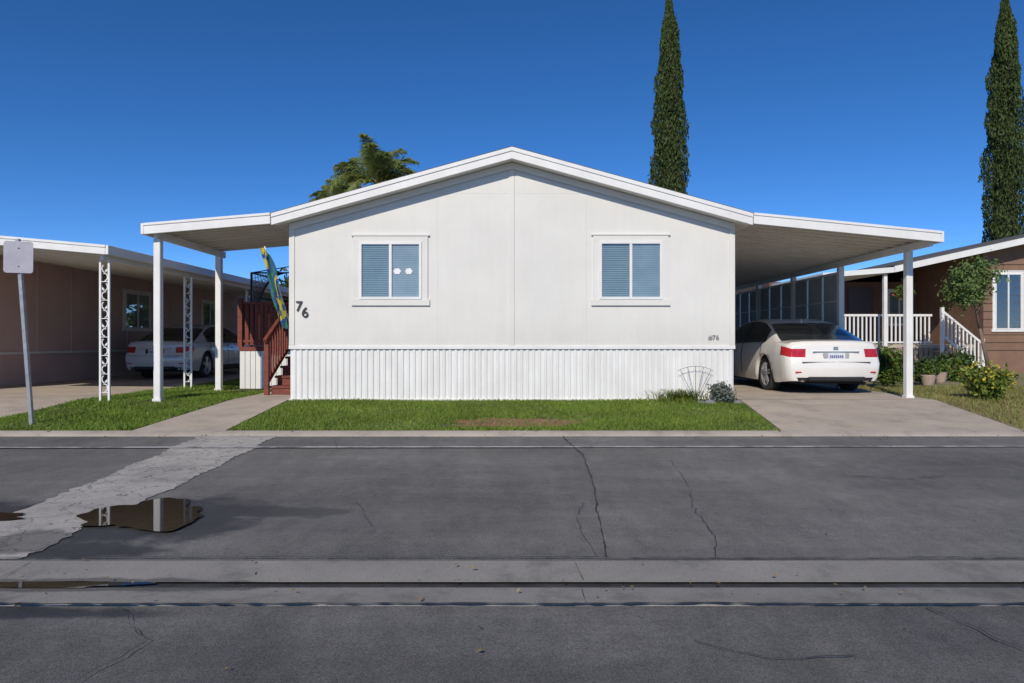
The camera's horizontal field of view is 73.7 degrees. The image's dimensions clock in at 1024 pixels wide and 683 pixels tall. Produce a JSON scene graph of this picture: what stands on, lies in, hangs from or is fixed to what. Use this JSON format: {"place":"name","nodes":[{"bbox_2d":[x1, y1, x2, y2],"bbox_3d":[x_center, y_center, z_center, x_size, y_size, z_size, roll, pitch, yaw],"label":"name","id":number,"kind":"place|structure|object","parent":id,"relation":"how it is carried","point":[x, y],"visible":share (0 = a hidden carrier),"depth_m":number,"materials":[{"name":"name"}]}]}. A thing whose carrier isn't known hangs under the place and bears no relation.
{"place":"outdoors","nodes":[
{"label":"outdoors","id":0,"kind":"place"},
{"bbox_2d":[0,368,239,416],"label":"driveway","id":1,"kind":"structure","parent":0,"point":[13,399],"depth_m":13.94,"materials":[{"name":"concrete"}]},
{"bbox_2d":[125,324,253,377],"bbox_3d":[-8.920,0.240,19.500,2.050,1.440,4.797,0,0,2],"label":"parked car","id":2,"kind":"object","parent":1,"relation":"on","point":[139,356],"visible":0.67,"depth_m":17.81,"materials":[{"name":"silver metal"}]},
{"bbox_2d":[0,378,276,430],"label":"lawn","id":3,"kind":"structure","parent":0,"point":[130,411],"depth_m":10.16,"materials":[{"name":"plant"}]},
{"bbox_2d":[3,239,34,424],"bbox_3d":[-6.511,-0.095,9.038,0.353,2.530,0.101,0,0,-13],"label":"street sign","id":4,"kind":"object","parent":3,"relation":"on","point":[18,256],"visible":0.96,"depth_m":9.03,"materials":[{"name":"metal"}]},
{"bbox_2d":[0,236,288,400],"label":"carport awning","id":5,"kind":"object","parent":3,"relation":"on","point":[109,260],"visible":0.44,"depth_m":13.54,"materials":[{"name":"metal"}]},
{"bbox_2d":[141,212,288,401],"bbox_3d":[-4.888,-0.529,12.283,2.069,3.052,2.834,0,0,0],"label":"porch awning","id":6,"kind":"object","parent":3,"relation":"on","point":[216,236],"visible":0.8,"depth_m":11.38,"materials":[{"name":"metal"}]},
{"bbox_2d":[237,298,290,394],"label":"porch deck","id":7,"kind":"structure","parent":3,"relation":"on","point":[266,367],"depth_m":13.76,"materials":[{"name":"red wood"}]},
{"bbox_2d":[250,266,288,346],"bbox_3d":[-4.660,-0.840,15.591,1.555,1.900,2.853,0,0,0],"label":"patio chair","id":8,"kind":"object","parent":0,"point":[259,295],"visible":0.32,"depth_m":14.16,"materials":[{"name":"black metal"}]},
{"bbox_2d":[228,397,778,430],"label":"lawn","id":9,"kind":"structure","parent":0,"point":[372,414],"depth_m":9.58,"materials":[{"name":"plant"}]},
{"bbox_2d":[635,388,714,402],"bbox_3d":[2.652,0.876,11.019,1.418,0.238,0.778,0,0,0],"label":"strap leaf plant","id":10,"kind":"object","parent":9,"relation":"on","point":[679,397],"visible":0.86,"depth_m":10.94,"materials":[{"name":"green plant"}]},
{"bbox_2d":[678,366,712,399],"bbox_3d":[2.980,0.684,11.080,0.576,0.574,0.006,0,0,0],"label":"garden trellis","id":11,"kind":"object","parent":9,"relation":"on","point":[695,379],"visible":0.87,"depth_m":11.08,"materials":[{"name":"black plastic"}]},
{"bbox_2d":[704,400,715,403],"bbox_3d":[3.121,0.971,10.751,0.191,0.111,0.149,0,0,0],"label":"garden stone","id":12,"kind":"object","parent":9,"relation":"on","point":[710,401],"visible":0.6,"depth_m":10.70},
{"bbox_2d":[697,381,736,402],"bbox_3d":[3.363,0.814,10.931,0.533,0.394,0.606,0,0,-41],"label":"grey shrub","id":13,"kind":"object","parent":9,"relation":"on","point":[721,392],"visible":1,"depth_m":10.83,"materials":[{"name":"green plant"}]},
{"bbox_2d":[0,435,1023,682],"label":"road","id":14,"kind":"structure","parent":0,"point":[562,497],"depth_m":4.19,"materials":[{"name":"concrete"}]},
{"bbox_2d":[0,512,23,519],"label":"puddle","id":15,"kind":"object","parent":14,"relation":"on","point":[6,516],"visible":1,"depth_m":4.79,"materials":[{"name":"black liquid"}]},
{"bbox_2d":[0,436,275,558],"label":"cross gutter","id":16,"kind":"object","parent":14,"relation":"on","point":[45,524],"visible":0.98,"depth_m":5.59,"materials":[{"name":"concrete"}]},
{"bbox_2d":[76,497,201,531],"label":"puddle","id":17,"kind":"object","parent":14,"relation":"on","point":[165,514],"visible":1,"depth_m":4.79,"materials":[{"name":"black liquid"}]},
{"bbox_2d":[10,435,1004,668],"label":"fallen leaves","id":18,"kind":"object","parent":14,"relation":"on","point":[293,589],"visible":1,"depth_m":3.57,"materials":[{"name":"brown plant"}]},
{"bbox_2d":[295,170,728,344],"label":"body walls","id":19,"kind":"structure","parent":0,"point":[468,267],"depth_m":11.20,"materials":[{"name":"paint"}]},
{"bbox_2d":[260,246,288,328],"bbox_3d":[-3.824,-0.870,11.067,0.216,1.326,0.467,0,0,39],"label":"hanging flag","id":20,"kind":"object","parent":19,"relation":"attached to","point":[276,296],"visible":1,"depth_m":11.05,"materials":[{"name":"multicoloured fabric"}]},
{"bbox_2d":[289,225,294,344],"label":"corner trim","id":21,"kind":"structure","parent":19,"relation":"attached to","point":[291,287],"depth_m":11.18,"materials":[{"name":"paint"}]},
{"bbox_2d":[302,307,307,316],"bbox_3d":[-3.390,-0.480,11.180,0.101,0.167,0.012,0,0,0],"label":"house number","id":22,"kind":"object","parent":19,"relation":"attached to","point":[303,311],"visible":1,"depth_m":11.17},
{"bbox_2d":[351,234,429,305],"bbox_3d":[-1.990,-1.171,11.180,1.280,1.162,0.040,0,0,0],"label":"window trim","id":23,"kind":"structure","parent":19,"relation":"attached to","point":[357,301],"depth_m":11.17,"materials":[{"name":"wood"}]},
{"bbox_2d":[362,244,388,296],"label":"blinds","id":24,"kind":"object","parent":23,"relation":"attached to","point":[375,264],"visible":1,"depth_m":11.19,"materials":[{"name":"plastic"}]},
{"bbox_2d":[359,242,421,298],"bbox_3d":[-1.990,-1.160,11.175,1.020,0.940,0.041,0,0,0],"label":"window frame","id":25,"kind":"object","parent":23,"relation":"attached to","point":[390,270],"visible":1,"depth_m":11.15,"materials":[{"name":"plastic"}]},
{"bbox_2d":[362,247,418,293],"bbox_3d":[-1.990,-1.160,11.198,1.010,0.930,0.002,0,0,0],"label":"window back","id":26,"kind":"structure","parent":23,"relation":"attached to","point":[383,271],"depth_m":11.20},
{"bbox_2d":[393,268,400,273],"bbox_3d":[-1.882,-1.152,11.175,0.126,0.110,0.001,0,0,0],"label":"window decal","id":27,"kind":"object","parent":23,"relation":"attached to","point":[397,271],"depth_m":11.18},
{"bbox_2d":[392,244,418,296],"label":"blinds","id":28,"kind":"object","parent":23,"relation":"attached to","point":[405,263],"visible":1,"depth_m":11.19,"materials":[{"name":"plastic"}]},
{"bbox_2d":[405,268,411,273],"bbox_3d":[-1.692,-1.152,11.175,0.126,0.110,0.001,0,0,0],"label":"window decal","id":29,"kind":"object","parent":23,"relation":"attached to","point":[408,271],"depth_m":11.18},
{"bbox_2d":[274,159,511,231],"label":"roof deck","id":30,"kind":"structure","parent":19,"relation":"on","point":[284,225],"depth_m":11.11,"materials":[{"name":"white paint"}]},
{"bbox_2d":[270,146,511,214],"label":"roof shingles","id":31,"kind":"object","parent":30,"relation":"on","point":[391,179],"visible":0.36,"depth_m":10.90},
{"bbox_2d":[271,151,511,224],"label":"rake fascia","id":32,"kind":"structure","parent":30,"relation":"attached to","point":[386,189],"depth_m":10.90,"materials":[{"name":"white paint"}]},
{"bbox_2d":[271,147,511,216],"bbox_3d":[-1.925,-2.546,10.896,3.850,1.125,0.013,0,0,0],"label":"rake cap","id":33,"kind":"object","parent":32,"relation":"attached to","point":[396,180],"visible":1,"depth_m":10.89,"materials":[{"name":"white paint"}]},
{"bbox_2d":[512,151,752,224],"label":"rake fascia","id":34,"kind":"structure","parent":30,"relation":"attached to","point":[637,189],"depth_m":10.90,"materials":[{"name":"white paint"}]},
{"bbox_2d":[512,147,752,216],"bbox_3d":[1.925,-2.546,10.896,3.850,1.125,0.013,0,0,0],"label":"rake cap","id":35,"kind":"object","parent":34,"relation":"attached to","point":[627,180],"visible":1,"depth_m":10.89,"materials":[{"name":"white paint"}]},
{"bbox_2d":[290,162,511,229],"bbox_3d":[-1.820,-2.378,11.176,3.640,1.115,0.012,0,0,0],"label":"frieze board","id":36,"kind":"object","parent":19,"relation":"attached to","point":[400,196],"visible":1,"depth_m":11.17,"materials":[{"name":"paint"}]},
{"bbox_2d":[509,169,513,344],"bbox_3d":[-0.007,-1.423,11.194,0.090,2.975,0.011,0,0,0],"label":"batten","id":37,"kind":"object","parent":19,"relation":"attached to","point":[511,256],"visible":1,"depth_m":11.19,"materials":[{"name":"paint"}]},
{"bbox_2d":[291,349,732,398],"bbox_3d":[0.000,0.550,11.210,7.280,0.880,0.020,0,0,0],"label":"skirting","id":38,"kind":"object","parent":19,"relation":"attached to","point":[475,373],"visible":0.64,"depth_m":11.21,"materials":[{"name":"white metal"}]},
{"bbox_2d":[289,345,734,348],"bbox_3d":[0.000,0.095,11.193,7.320,0.060,0.025,0,0,0],"label":"belt rail","id":39,"kind":"object","parent":19,"relation":"attached to","point":[511,346],"visible":1,"depth_m":11.18,"materials":[{"name":"white paint"}]},
{"bbox_2d":[423,193,600,193],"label":"panel seams","id":40,"kind":"object","parent":19,"relation":"attached to","point":[515,193],"visible":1,"depth_m":11.20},
{"bbox_2d":[512,162,733,229],"bbox_3d":[1.820,-2.378,11.176,3.640,1.115,0.012,0,0,0],"label":"frieze board","id":41,"kind":"object","parent":19,"relation":"attached to","point":[623,196],"visible":1,"depth_m":11.17,"materials":[{"name":"paint"}]},
{"bbox_2d":[591,234,669,305],"bbox_3d":[1.945,-1.176,11.180,1.290,1.172,0.040,0,0,0],"label":"window trim","id":42,"kind":"structure","parent":19,"relation":"attached to","point":[597,301],"depth_m":11.17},
{"bbox_2d":[602,244,628,296],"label":"blinds","id":43,"kind":"object","parent":42,"relation":"attached to","point":[615,264],"visible":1,"depth_m":11.19,"materials":[{"name":"plastic"}]},
{"bbox_2d":[602,247,659,293],"bbox_3d":[1.945,-1.165,11.198,1.020,0.940,0.002,0,0,0],"label":"window back","id":44,"kind":"structure","parent":42,"relation":"attached to","point":[623,271],"depth_m":11.20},
{"bbox_2d":[599,241,662,298],"bbox_3d":[1.945,-1.165,11.175,1.030,0.950,0.041,0,0,0],"label":"window frame","id":45,"kind":"object","parent":42,"relation":"attached to","point":[630,243],"visible":1,"depth_m":11.15,"materials":[{"name":"plastic"}]},
{"bbox_2d":[632,244,659,296],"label":"blinds","id":46,"kind":"object","parent":42,"relation":"attached to","point":[645,263],"visible":1,"depth_m":11.19,"materials":[{"name":"plastic"}]},
{"bbox_2d":[512,159,749,231],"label":"roof deck","id":47,"kind":"structure","parent":19,"relation":"on","point":[739,225],"depth_m":11.11,"materials":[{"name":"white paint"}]},
{"bbox_2d":[512,146,753,214],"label":"roof shingles","id":48,"kind":"object","parent":47,"relation":"on","point":[632,179],"visible":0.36,"depth_m":10.90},
{"bbox_2d":[729,225,734,344],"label":"corner trim","id":49,"kind":"structure","parent":19,"relation":"attached to","point":[731,287],"depth_m":11.18,"materials":[{"name":"paint"}]},
{"bbox_2d":[0,0,1023,283],"label":"sky","id":50,"kind":"structure","parent":0,"point":[117,116],"materials":[{"name":"blue"}]},
{"bbox_2d":[26,380,1023,583],"bbox_3d":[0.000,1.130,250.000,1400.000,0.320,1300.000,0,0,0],"label":"ground","id":51,"kind":"structure","parent":0,"point":[584,582],"depth_m":3.65,"materials":[{"name":"concrete"}]},
{"bbox_2d":[0,351,140,386],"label":"skirting","id":52,"kind":"object","parent":51,"relation":"on","point":[51,367],"visible":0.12,"depth_m":16.49,"materials":[{"name":"brown"}]},
{"bbox_2d":[0,350,126,354],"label":"belt rail","id":53,"kind":"object","parent":52,"relation":"on","point":[39,352],"depth_m":16.34,"materials":[{"name":"white paint"}]},
{"bbox_2d":[0,255,274,351],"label":"body walls","id":54,"kind":"structure","parent":53,"relation":"on","point":[54,307],"depth_m":17.05,"materials":[{"name":"wood"}]},
{"bbox_2d":[122,289,151,331],"bbox_3d":[-10.880,-0.891,19.850,0.040,1.182,1.520,0,0,0],"label":"window trim","id":55,"kind":"structure","parent":54,"relation":"attached to","point":[135,292],"depth_m":19.45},
{"bbox_2d":[128,294,136,326],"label":"blinds","id":56,"kind":"object","parent":55,"relation":"attached to","point":[132,320],"visible":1,"depth_m":19.59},
{"bbox_2d":[125,292,150,328],"bbox_3d":[-10.876,-0.880,19.850,0.041,1.000,1.300,0,0,0],"label":"window frame","id":57,"kind":"object","parent":55,"relation":"attached to","point":[126,293],"visible":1,"depth_m":19.83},
{"bbox_2d":[128,294,148,327],"bbox_3d":[-10.898,-0.880,19.850,0.002,0.990,1.290,0,0,0],"label":"window back","id":58,"kind":"structure","parent":55,"relation":"attached to","point":[131,311],"depth_m":19.81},
{"bbox_2d":[139,296,148,327],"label":"blinds","id":59,"kind":"object","parent":55,"relation":"attached to","point":[145,324],"visible":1,"depth_m":20.23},
{"bbox_2d":[37,262,266,351],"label":"battens","id":60,"kind":"object","parent":54,"relation":"attached to","point":[72,307],"visible":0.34,"depth_m":16.88,"materials":[{"name":"wood"}]},
{"bbox_2d":[201,299,214,323],"bbox_3d":[-10.880,-0.891,24.600,0.040,1.182,1.420,0,0,0],"label":"window trim","id":61,"kind":"structure","parent":54,"relation":"attached to","point":[207,301],"depth_m":23.98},
{"bbox_2d":[204,304,209,324],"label":"blinds","id":62,"kind":"object","parent":61,"relation":"attached to","point":[207,314],"visible":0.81,"depth_m":24.41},
{"bbox_2d":[203,302,214,324],"bbox_3d":[-10.876,-0.880,24.600,0.041,1.000,1.200,0,0,0],"label":"window frame","id":63,"kind":"object","parent":61,"relation":"attached to","point":[209,313],"visible":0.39,"depth_m":24.58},
{"bbox_2d":[204,303,214,324],"bbox_3d":[-10.898,-0.880,24.600,0.002,0.990,1.190,0,0,0],"label":"window back","id":64,"kind":"structure","parent":61,"relation":"attached to","point":[208,312],"depth_m":24.43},
{"bbox_2d":[211,305,214,324],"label":"blinds","id":65,"kind":"object","parent":61,"relation":"attached to","point":[213,313],"visible":0.5,"depth_m":24.90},
{"bbox_2d":[132,392,290,430],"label":"walkway","id":66,"kind":"structure","parent":51,"relation":"on","point":[225,415],"depth_m":9.72,"materials":[{"name":"concrete"}]},
{"bbox_2d":[267,268,288,305],"bbox_3d":[-8.736,-1.421,30.176,5.085,4.782,5.107,0,0,0],"label":"background tree","id":67,"kind":"object","parent":51,"relation":"on","point":[286,278],"visible":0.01,"depth_m":29.47,"materials":[{"name":"green plant"}]},
{"bbox_2d":[309,179,360,201],"bbox_3d":[-8.425,-3.483,33.081,2.867,8.905,3.127,0,0,0],"label":"palm tree","id":68,"kind":"object","parent":51,"relation":"on","point":[324,192],"visible":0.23,"depth_m":32.62,"materials":[{"name":"green plant"}]},
{"bbox_2d":[328,132,419,191],"bbox_3d":[-5.467,-3.587,28.081,4.020,9.114,4.020,0,0,0],"label":"palm tree","id":69,"kind":"object","parent":51,"relation":"on","point":[379,166],"visible":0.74,"depth_m":27.39,"materials":[{"name":"green plant"}]},
{"bbox_2d":[289,399,717,399],"bbox_3d":[0.000,0.965,11.216,7.320,0.050,0.057,0,0,0],"label":"bottom rail","id":70,"kind":"object","parent":51,"relation":"on","point":[491,399],"visible":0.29,"depth_m":11.19,"materials":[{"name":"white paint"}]},
{"bbox_2d":[0,561,1023,605],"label":"valley gutter","id":71,"kind":"object","parent":51,"relation":"on","point":[567,571],"visible":0.96,"depth_m":3.56,"materials":[{"name":"concrete"}]},
{"bbox_2d":[0,581,155,587],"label":"puddle","id":72,"kind":"object","parent":71,"relation":"on","point":[51,584],"visible":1,"depth_m":3.50,"materials":[{"name":"black liquid"}]},
{"bbox_2d":[0,431,1023,435],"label":"curb","id":73,"kind":"structure","parent":51,"relation":"on","point":[513,433],"depth_m":8.46,"materials":[{"name":"concrete"}]},
{"bbox_2d":[648,0,690,193],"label":"cypress tree","id":74,"kind":"object","parent":51,"relation":"on","point":[668,161],"visible":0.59,"depth_m":35.56,"materials":[{"name":"green plant"}]},
{"bbox_2d":[977,0,1023,242],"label":"cypress tree","id":75,"kind":"object","parent":51,"relation":"on","point":[1004,163],"visible":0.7,"depth_m":35.59,"materials":[{"name":"green plant"}]},
{"bbox_2d":[772,267,893,285],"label":"porch roof","id":76,"kind":"structure","parent":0,"point":[854,274],"depth_m":20.42,"materials":[{"name":"metal"}]},
{"bbox_2d":[733,377,1022,430],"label":"driveway","id":77,"kind":"structure","parent":0,"point":[784,406],"depth_m":10.06,"materials":[{"name":"concrete"}]},
{"bbox_2d":[733,318,879,389],"bbox_3d":[5.859,0.240,14.861,2.134,1.460,5.077,0,0,0],"label":"parked car","id":78,"kind":"object","parent":77,"relation":"on","point":[770,354],"visible":0.82,"depth_m":12.83,"materials":[{"name":"white paint"}]},
{"bbox_2d":[735,212,943,397],"bbox_3d":[5.372,-0.532,17.433,3.039,3.045,13.134,0,0,0],"label":"carport awning","id":79,"kind":"object","parent":77,"relation":"on","point":[770,248],"visible":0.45,"depth_m":12.30,"materials":[{"name":"metal"}]},
{"bbox_2d":[735,272,836,330],"bbox_3d":[6.795,-0.850,19.130,0.030,1.200,9.960,0,0,0],"label":"carport privacy screen","id":80,"kind":"object","parent":79,"relation":"attached to","point":[816,297],"visible":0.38,"depth_m":16.24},
{"bbox_2d":[824,373,1023,429],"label":"yard","id":81,"kind":"structure","parent":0,"point":[1020,380],"depth_m":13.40,"materials":[{"name":"plant"}]},
{"bbox_2d":[735,282,916,354],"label":"porch wall","id":82,"kind":"structure","parent":81,"relation":"on","point":[877,286],"depth_m":24.40,"materials":[{"name":"wood"}]},
{"bbox_2d":[848,287,873,341],"bbox_3d":[12.450,-0.930,24.380,0.900,2.000,0.040,0,0,0],"label":"door","id":83,"kind":"structure","parent":82,"relation":"attached to","point":[860,300],"depth_m":24.36,"materials":[{"name":"wood"}]},
{"bbox_2d":[887,289,902,325],"bbox_3d":[13.825,-1.216,24.380,0.950,1.312,0.040,0,0,0],"label":"window trim","id":84,"kind":"structure","parent":82,"relation":"attached to","point":[889,290],"depth_m":24.37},
{"bbox_2d":[890,293,897,322],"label":"blinds","id":85,"kind":"object","parent":84,"relation":"attached to","point":[893,302],"visible":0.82,"depth_m":24.39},
{"bbox_2d":[890,292,902,321],"bbox_3d":[13.825,-1.205,24.398,0.740,1.140,0.002,0,0,0],"label":"window back","id":86,"kind":"structure","parent":84,"relation":"attached to","point":[894,305],"depth_m":24.40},
{"bbox_2d":[900,300,902,322],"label":"blinds","id":87,"kind":"object","parent":84,"relation":"attached to","point":[901,307],"visible":0.16,"depth_m":24.39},
{"bbox_2d":[889,292,902,323],"bbox_3d":[13.825,-1.205,24.375,0.750,1.150,0.041,0,0,0],"label":"window frame","id":88,"kind":"object","parent":82,"relation":"attached to","point":[898,309],"visible":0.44,"depth_m":24.36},
{"bbox_2d":[873,340,914,386],"bbox_3d":[7.905,0.478,14.213,0.855,1.029,0.874,0,0,43],"label":"shrub","id":89,"kind":"object","parent":81,"relation":"on","point":[890,369],"visible":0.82,"depth_m":14.05,"materials":[{"name":"green plant"}]},
{"bbox_2d":[877,348,973,367],"bbox_3d":[11.985,0.580,21.215,4.770,0.780,0.030,0,0,0],"label":"porch skirt","id":90,"kind":"object","parent":81,"relation":"on","point":[917,354],"visible":0.12,"depth_m":21.20,"materials":[{"name":"wood"}]},
{"bbox_2d":[875,344,973,347],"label":"porch deck","id":91,"kind":"structure","parent":90,"relation":"on","point":[920,346],"depth_m":21.20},
{"bbox_2d":[882,274,886,349],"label":"porch posts","id":92,"kind":"object","parent":91,"relation":"on","point":[884,309],"visible":0.32,"depth_m":20.55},
{"bbox_2d":[844,314,931,343],"bbox_3d":[11.350,-0.390,21.235,3.400,0.920,0.070,0,0,0],"label":"porch railing","id":93,"kind":"object","parent":91,"relation":"on","point":[900,315],"visible":0.51,"depth_m":21.22,"materials":[{"name":"wood"}]},
{"bbox_2d":[916,358,938,385],"bbox_3d":[8.849,0.636,14.588,0.464,0.668,0.467,0,0,0],"label":"flower pot","id":94,"kind":"object","parent":81,"relation":"on","point":[927,376],"visible":0.97,"depth_m":14.54,"materials":[{"name":"ceramic"}]},
{"bbox_2d":[913,354,946,384],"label":"potted plants","id":95,"kind":"object","parent":81,"relation":"on","point":[915,370],"visible":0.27,"depth_m":15.16,"materials":[{"name":"green plant"}]},
{"bbox_2d":[844,244,1023,372],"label":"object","id":96,"kind":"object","parent":81,"relation":"on","point":[1002,350],"depth_m":21.73,"materials":[{"name":"brown"}]},
{"bbox_2d":[983,295,1023,334],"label":"siding laps","id":97,"kind":"object","parent":96,"relation":"attached to","point":[1004,334],"visible":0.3,"depth_m":20.98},
{"bbox_2d":[991,270,1023,331],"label":"window trim","id":98,"kind":"structure","parent":96,"relation":"attached to","point":[993,329],"depth_m":20.97,"materials":[{"name":"wood"}]},
{"bbox_2d":[997,283,1006,327],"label":"blinds","id":99,"kind":"object","parent":98,"relation":"attached to","point":[1001,300],"visible":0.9,"depth_m":20.99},
{"bbox_2d":[997,275,1019,322],"bbox_3d":[15.250,-1.230,20.998,0.790,1.690,0.002,0,0,0],"label":"window back","id":100,"kind":"structure","parent":98,"relation":"attached to","point":[1001,317],"depth_m":21.00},
{"bbox_2d":[995,274,1021,328],"bbox_3d":[15.250,-1.230,20.976,0.800,1.700,0.041,0,0,0],"label":"window frame","id":101,"kind":"object","parent":98,"relation":"attached to","point":[1008,303],"visible":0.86,"depth_m":20.96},
{"bbox_2d":[1009,278,1019,327],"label":"blinds","id":102,"kind":"object","parent":98,"relation":"attached to","point":[1014,301],"visible":0.94,"depth_m":20.99,"materials":[{"name":"plastic"}]},
{"bbox_3d":[17.000,-3.375,28.425,11.000,2.590,15.950,0,0,0],"label":"roof","id":103,"kind":"object","parent":96,"relation":"on","visible":0},
{"bbox_2d":[888,278,917,301],"bbox_3d":[11.991,-1.651,20.942,0.721,0.959,0.733,0,0,-26],"label":"hanging basket","id":104,"kind":"object","parent":103,"relation":"hanging from","point":[898,291],"visible":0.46,"depth_m":20.93,"materials":[{"name":"green plastic"}]},
{"bbox_2d":[894,237,1023,271],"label":"rake fascia","id":105,"kind":"structure","parent":103,"relation":"attached to","point":[968,252],"depth_m":20.41,"materials":[{"name":"white paint"}]},
{"bbox_2d":[935,359,954,382],"bbox_3d":[9.908,0.679,15.795,0.537,0.582,0.541,0,0,-39],"label":"flower pot","id":106,"kind":"object","parent":81,"relation":"on","point":[941,377],"visible":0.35,"depth_m":15.70,"materials":[{"name":"ceramic"}]},
{"bbox_2d":[930,347,981,376],"bbox_3d":[11.975,0.564,18.517,1.208,0.876,1.092,0,0,27],"label":"shrub","id":107,"kind":"object","parent":81,"relation":"on","point":[962,356],"visible":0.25,"depth_m":18.31,"materials":[{"name":"green plant"}]},
{"bbox_2d":[945,355,967,381],"bbox_3d":[10.719,0.658,16.498,0.545,0.686,0.532,0,0,-30],"label":"shrub","id":108,"kind":"object","parent":81,"relation":"on","point":[955,371],"visible":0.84,"depth_m":16.40,"materials":[{"name":"green plant"}]},
{"bbox_2d":[935,249,1010,368],"bbox_3d":[12.286,-0.749,18.208,1.454,3.460,1.730,0,0,9],"label":"street tree","id":109,"kind":"object","parent":81,"relation":"on","point":[969,286],"visible":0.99,"depth_m":18.10,"materials":[{"name":"green plant"}]},
{"bbox_2d":[949,360,1019,400],"bbox_3d":[7.839,0.645,11.174,0.823,0.696,0.925,0,0,-19],"label":"flowering shrub","id":110,"kind":"object","parent":81,"relation":"on","point":[986,382],"visible":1,"depth_m":11.07,"materials":[{"name":"green plant"}]},
{"bbox_2d":[858,234,1023,269],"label":"roof shingles","id":111,"kind":"object","parent":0,"point":[917,258],"visible":0.6,"depth_m":23.98,"materials":[{"name":"grey"}]},
{"bbox_2d":[940,307,984,368],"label":"stair rails","id":112,"kind":"object","parent":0,"point":[942,335],"visible":0.57,"depth_m":20.58,"materials":[{"name":"wood"}]},
{"bbox_2d":[944,314,978,364],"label":"stair pickets","id":113,"kind":"object","parent":112,"relation":"attached to","point":[962,338],"visible":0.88,"depth_m":20.60,"materials":[{"name":"wood"}]}
]}

